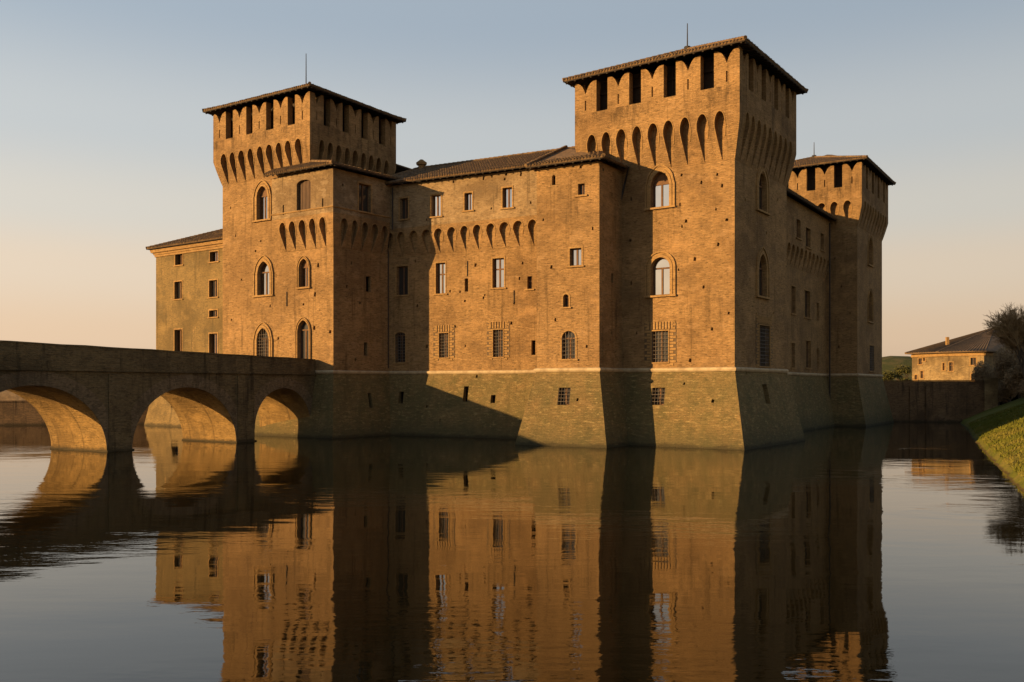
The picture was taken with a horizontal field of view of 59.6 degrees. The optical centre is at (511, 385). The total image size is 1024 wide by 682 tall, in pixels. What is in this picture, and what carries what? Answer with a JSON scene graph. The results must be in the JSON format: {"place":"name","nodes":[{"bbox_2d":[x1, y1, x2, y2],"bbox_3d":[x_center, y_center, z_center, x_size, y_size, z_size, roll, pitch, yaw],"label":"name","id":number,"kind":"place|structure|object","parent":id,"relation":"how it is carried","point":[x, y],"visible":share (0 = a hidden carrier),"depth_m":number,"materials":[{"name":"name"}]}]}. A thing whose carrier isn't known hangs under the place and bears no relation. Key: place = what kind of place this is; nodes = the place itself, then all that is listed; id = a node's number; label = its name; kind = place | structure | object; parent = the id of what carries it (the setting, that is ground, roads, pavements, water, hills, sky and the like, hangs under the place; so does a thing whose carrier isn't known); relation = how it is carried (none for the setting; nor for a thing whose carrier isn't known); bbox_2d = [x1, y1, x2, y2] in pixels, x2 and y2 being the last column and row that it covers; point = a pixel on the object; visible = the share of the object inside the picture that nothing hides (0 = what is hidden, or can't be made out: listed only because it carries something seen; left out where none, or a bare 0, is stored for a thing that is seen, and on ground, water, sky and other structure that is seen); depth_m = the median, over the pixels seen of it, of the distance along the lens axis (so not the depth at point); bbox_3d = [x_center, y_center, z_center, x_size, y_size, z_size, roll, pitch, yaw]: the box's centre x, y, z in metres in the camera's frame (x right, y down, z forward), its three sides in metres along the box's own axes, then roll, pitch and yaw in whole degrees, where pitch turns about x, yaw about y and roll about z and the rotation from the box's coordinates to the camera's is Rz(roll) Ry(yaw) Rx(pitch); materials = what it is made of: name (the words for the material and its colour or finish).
{"place":"outdoors","nodes":[
{"label":"outdoors","id":0,"kind":"place"},
{"bbox_2d":[0,390,24,399],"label":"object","id":1,"kind":"object","parent":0,"point":[6,395],"visible":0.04,"depth_m":106.08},
{"bbox_2d":[0,393,1023,681],"bbox_3d":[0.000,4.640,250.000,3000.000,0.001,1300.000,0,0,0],"label":"water","id":2,"kind":"structure","parent":0,"point":[886,553],"depth_m":23.71,"materials":[{"name":"black liquid"}]},
{"bbox_2d":[0,340,315,451],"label":"bridge","id":3,"kind":"structure","parent":2,"relation":"in","point":[89,398],"depth_m":65.17,"materials":[{"name":"brick"}]},
{"bbox_2d":[0,0,1023,356],"label":"sky","id":4,"kind":"structure","parent":0,"point":[106,137],"materials":[{"name":"blue"}]},
{"bbox_2d":[882,356,911,379],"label":"hill","id":5,"kind":"structure","parent":0,"point":[889,363],"depth_m":276.94,"materials":[{"name":"green plant"}]},
{"bbox_2d":[960,397,1023,492],"bbox_3d":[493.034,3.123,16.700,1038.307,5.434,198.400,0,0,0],"label":"grass bank","id":6,"kind":"structure","parent":0,"point":[1014,477],"depth_m":66.11,"materials":[{"name":"green plant"}]},
{"bbox_2d":[972,347,1017,402],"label":"bush","id":7,"kind":"object","parent":6,"relation":"on","point":[978,373],"visible":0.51,"depth_m":113.69,"materials":[{"name":"green plant"}]},
{"bbox_2d":[984,302,1023,378],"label":"bare tree","id":8,"kind":"object","parent":6,"relation":"on","point":[1009,328],"visible":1,"depth_m":97.30,"materials":[{"name":"plant"}]},
{"bbox_2d":[994,346,1021,398],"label":"bush","id":9,"kind":"object","parent":6,"relation":"on","point":[1003,363],"visible":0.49,"depth_m":109.15,"materials":[{"name":"green plant"}]},
{"bbox_2d":[1003,360,1023,397],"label":"bush","id":10,"kind":"object","parent":6,"relation":"on","point":[1017,379],"visible":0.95,"depth_m":106.47,"materials":[{"name":"green plant"}]},
{"label":"moat bed","id":11,"kind":"structure","parent":0,"visible":0},
{"bbox_2d":[0,400,148,424],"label":"embankment wall","id":12,"kind":"structure","parent":11,"relation":"on","point":[18,412],"depth_m":104.64,"materials":[{"name":"brick"}]},
{"bbox_2d":[144,229,222,426],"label":"palace wing","id":13,"kind":"structure","parent":11,"relation":"on","point":[189,293],"depth_m":101.60,"materials":[{"name":"beige paint"}]},
{"bbox_2d":[172,280,182,300],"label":"window","id":14,"kind":"structure","parent":13,"relation":"in","point":[179,284],"depth_m":102.87,"materials":[{"name":"stone"}]},
{"bbox_2d":[173,254,183,266],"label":"window","id":15,"kind":"structure","parent":13,"relation":"in","point":[180,256],"depth_m":102.90,"materials":[{"name":"stone"}]},
{"bbox_2d":[174,328,182,350],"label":"window","id":16,"kind":"structure","parent":13,"relation":"in","point":[179,332],"depth_m":102.92,"materials":[{"name":"stone"}]},
{"bbox_2d":[207,278,218,298],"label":"window","id":17,"kind":"structure","parent":13,"relation":"in","point":[214,283],"depth_m":99.25,"materials":[{"name":"stone"}]},
{"bbox_2d":[207,309,218,318],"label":"window","id":18,"kind":"structure","parent":13,"relation":"in","point":[214,313],"depth_m":99.17,"materials":[{"name":"stone"}]},
{"bbox_2d":[208,332,217,352],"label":"window","id":19,"kind":"structure","parent":13,"relation":"in","point":[214,336],"depth_m":99.34,"materials":[{"name":"stone"}]},
{"bbox_2d":[208,250,218,263],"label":"window","id":20,"kind":"structure","parent":13,"relation":"in","point":[215,255],"depth_m":99.10,"materials":[{"name":"stone"}]},
{"bbox_2d":[202,23,895,449],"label":"castle","id":21,"kind":"structure","parent":11,"relation":"on","point":[682,247],"depth_m":79.53,"materials":[{"name":"brick"}]},
{"bbox_2d":[252,180,271,222],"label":"window","id":22,"kind":"structure","parent":21,"relation":"in","point":[265,196],"depth_m":85.16,"materials":[{"name":"stone"}]},
{"bbox_2d":[252,255,273,296],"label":"window","id":23,"kind":"structure","parent":21,"relation":"in","point":[267,274],"depth_m":85.08,"materials":[{"name":"stone"}]},
{"bbox_2d":[253,322,272,356],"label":"window","id":24,"kind":"structure","parent":21,"relation":"in","point":[266,339],"depth_m":84.99,"materials":[{"name":"stone"}]},
{"bbox_2d":[295,256,310,288],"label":"window","id":25,"kind":"structure","parent":21,"relation":"in","point":[306,269],"depth_m":82.22,"materials":[{"name":"stone"}]},
{"bbox_2d":[295,317,310,358],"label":"window","id":26,"kind":"structure","parent":21,"relation":"in","point":[305,332],"depth_m":82.34,"materials":[{"name":"stone"}]},
{"bbox_2d":[357,181,373,214],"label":"window","id":27,"kind":"structure","parent":21,"relation":"in","point":[362,190],"depth_m":82.42,"materials":[{"name":"stone"}]},
{"bbox_2d":[392,331,407,363],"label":"window","id":28,"kind":"structure","parent":21,"relation":"in","point":[401,338],"depth_m":84.97,"materials":[{"name":"metal"}]},
{"bbox_2d":[394,264,409,296],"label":"window","id":29,"kind":"structure","parent":21,"relation":"in","point":[403,271],"depth_m":84.95,"materials":[{"name":"stone"}]},
{"bbox_2d":[397,196,409,220],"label":"window","id":30,"kind":"structure","parent":21,"relation":"in","point":[405,202],"depth_m":84.31,"materials":[{"name":"stone"}]},
{"bbox_2d":[428,193,442,217],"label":"window","id":31,"kind":"structure","parent":21,"relation":"in","point":[437,200],"depth_m":82.70,"materials":[{"name":"stone"}]},
{"bbox_2d":[433,261,447,294],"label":"window","id":32,"kind":"structure","parent":21,"relation":"in","point":[442,268],"depth_m":82.96,"materials":[{"name":"stone"}]},
{"bbox_2d":[433,325,454,360],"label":"window","id":33,"kind":"structure","parent":21,"relation":"in","point":[444,330],"depth_m":82.68,"materials":[{"name":"stone"}]},
{"bbox_2d":[462,191,473,211],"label":"window","id":34,"kind":"structure","parent":21,"relation":"in","point":[469,197],"depth_m":81.14,"materials":[{"name":"stone"}]},
{"bbox_2d":[490,256,505,289],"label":"window","id":35,"kind":"structure","parent":21,"relation":"in","point":[499,264],"depth_m":80.22,"materials":[{"name":"stone"}]},
{"bbox_2d":[487,321,509,359],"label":"window","id":36,"kind":"structure","parent":21,"relation":"in","point":[502,336],"depth_m":80.12,"materials":[{"name":"stone"}]},
{"bbox_2d":[499,185,514,209],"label":"window","id":37,"kind":"structure","parent":21,"relation":"in","point":[508,193],"depth_m":79.30,"materials":[{"name":"stone"}]},
{"bbox_2d":[524,277,534,290],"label":"window","id":38,"kind":"structure","parent":21,"relation":"in","point":[530,278],"depth_m":78.76,"materials":[{"name":"stone"}]},
{"bbox_2d":[558,388,570,404],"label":"window","id":39,"kind":"structure","parent":21,"relation":"in","point":[565,392],"depth_m":69.42,"materials":[{"name":"metal"}]},
{"bbox_2d":[560,292,571,308],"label":"window","id":40,"kind":"structure","parent":21,"relation":"in","point":[567,298],"depth_m":69.57,"materials":[{"name":"stone"}]},
{"bbox_2d":[558,329,577,360],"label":"window","id":41,"kind":"structure","parent":21,"relation":"in","point":[570,338],"depth_m":69.59,"materials":[{"name":"metal"}]},
{"bbox_2d":[566,246,583,267],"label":"window","id":42,"kind":"structure","parent":21,"relation":"in","point":[577,254],"depth_m":69.29,"materials":[{"name":"stone"}]},
{"bbox_2d":[574,184,587,196],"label":"window","id":43,"kind":"structure","parent":21,"relation":"in","point":[582,187],"depth_m":69.08,"materials":[{"name":"stone"}]},
{"bbox_2d":[651,388,664,404],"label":"window","id":44,"kind":"structure","parent":21,"relation":"in","point":[659,393],"depth_m":69.46,"materials":[{"name":"metal"}]},
{"bbox_2d":[644,164,675,210],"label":"window","id":45,"kind":"structure","parent":21,"relation":"in","point":[664,184],"depth_m":69.68,"materials":[{"name":"brick"}]},
{"bbox_2d":[644,251,676,297],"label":"window","id":46,"kind":"structure","parent":21,"relation":"in","point":[664,269],"depth_m":69.68,"materials":[{"name":"brick"}]},
{"bbox_2d":[644,320,676,365],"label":"window","id":47,"kind":"structure","parent":21,"relation":"in","point":[665,341],"depth_m":69.68,"materials":[{"name":"metal"}]},
{"bbox_2d":[755,165,770,215],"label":"window","id":48,"kind":"structure","parent":21,"relation":"in","point":[758,179],"depth_m":71.15,"materials":[{"name":"brick"}]},
{"bbox_2d":[755,246,770,299],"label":"window","id":49,"kind":"structure","parent":21,"relation":"in","point":[762,251],"depth_m":71.15,"materials":[{"name":"stone"}]},
{"bbox_2d":[756,313,772,368],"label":"window","id":50,"kind":"structure","parent":21,"relation":"in","point":[764,348],"depth_m":71.52,"materials":[{"name":"metal"}]},
{"bbox_2d":[791,341,796,368],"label":"window","id":51,"kind":"structure","parent":21,"relation":"in","point":[791,341],"depth_m":92.10,"materials":[{"name":"brick"}]},
{"bbox_2d":[791,284,796,315],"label":"window","id":52,"kind":"structure","parent":21,"relation":"in","point":[791,284],"depth_m":92.40,"materials":[{"name":"brick"}]},
{"bbox_2d":[804,289,811,319],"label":"window","id":53,"kind":"structure","parent":21,"relation":"in","point":[805,293],"depth_m":97.76,"materials":[{"name":"brick"}]},
{"bbox_2d":[805,339,811,368],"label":"window","id":54,"kind":"structure","parent":21,"relation":"in","point":[807,340],"depth_m":98.09,"materials":[{"name":"brick"}]},
{"bbox_2d":[805,229,812,249],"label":"window","id":55,"kind":"structure","parent":21,"relation":"in","point":[806,246],"depth_m":96.59,"materials":[{"name":"brick"}]},
{"bbox_2d":[867,235,873,267],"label":"window","id":56,"kind":"structure","parent":21,"relation":"in","point":[870,237],"depth_m":107.65,"materials":[{"name":"brick"}]},
{"bbox_2d":[867,288,873,323],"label":"window","id":57,"kind":"structure","parent":21,"relation":"in","point":[870,289],"depth_m":107.94,"materials":[{"name":"stone"}]},
{"bbox_2d":[869,344,875,371],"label":"window","id":58,"kind":"structure","parent":21,"relation":"in","point":[871,348],"depth_m":108.26,"materials":[{"name":"metal"}]},
{"bbox_2d":[883,378,997,421],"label":"moat wall","id":59,"kind":"structure","parent":11,"relation":"on","point":[935,400],"depth_m":113.82,"materials":[{"name":"brick"}]},
{"bbox_3d":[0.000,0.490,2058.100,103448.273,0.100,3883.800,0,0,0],"label":"ground","id":60,"kind":"structure","parent":0,"visible":0},
{"bbox_2d":[882,370,895,379],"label":"tree","id":61,"kind":"object","parent":60,"relation":"on","point":[889,375],"visible":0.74,"depth_m":188.88,"materials":[{"name":"green plant"}]},
{"bbox_2d":[894,370,905,379],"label":"tree","id":62,"kind":"object","parent":60,"relation":"on","point":[898,375],"visible":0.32,"depth_m":194.42,"materials":[{"name":"green plant"}]},
{"bbox_2d":[894,364,911,379],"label":"tree","id":63,"kind":"object","parent":60,"relation":"on","point":[906,370],"visible":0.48,"depth_m":185.82,"materials":[{"name":"green plant"}]},
{"bbox_2d":[905,328,1023,392],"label":"house","id":64,"kind":"structure","parent":60,"relation":"on","point":[958,358],"depth_m":144.27,"materials":[{"name":"paint"}]},
{"bbox_2d":[917,357,922,364],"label":"window","id":65,"kind":"structure","parent":64,"relation":"in","point":[920,359],"depth_m":147.68,"materials":[{"name":"stone"}]},
{"bbox_2d":[919,370,924,378],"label":"window","id":66,"kind":"structure","parent":64,"relation":"in","point":[921,371],"depth_m":147.29,"materials":[{"name":"stone"}]},
{"bbox_2d":[941,362,945,370],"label":"window","id":67,"kind":"structure","parent":64,"relation":"in","point":[943,363],"depth_m":143.67,"materials":[{"name":"stone"}]},
{"bbox_2d":[947,361,953,371],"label":"window","id":68,"kind":"structure","parent":64,"relation":"in","point":[951,362],"depth_m":142.83,"materials":[{"name":"stone"}]},
{"bbox_2d":[969,357,977,365],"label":"window","id":69,"kind":"structure","parent":64,"relation":"in","point":[973,360],"depth_m":140.30,"materials":[{"name":"stone"}]},
{"bbox_2d":[973,360,1004,405],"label":"bush","id":70,"kind":"object","parent":60,"relation":"on","point":[995,375],"visible":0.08,"depth_m":117.95,"materials":[{"name":"green plant"}]}
]}

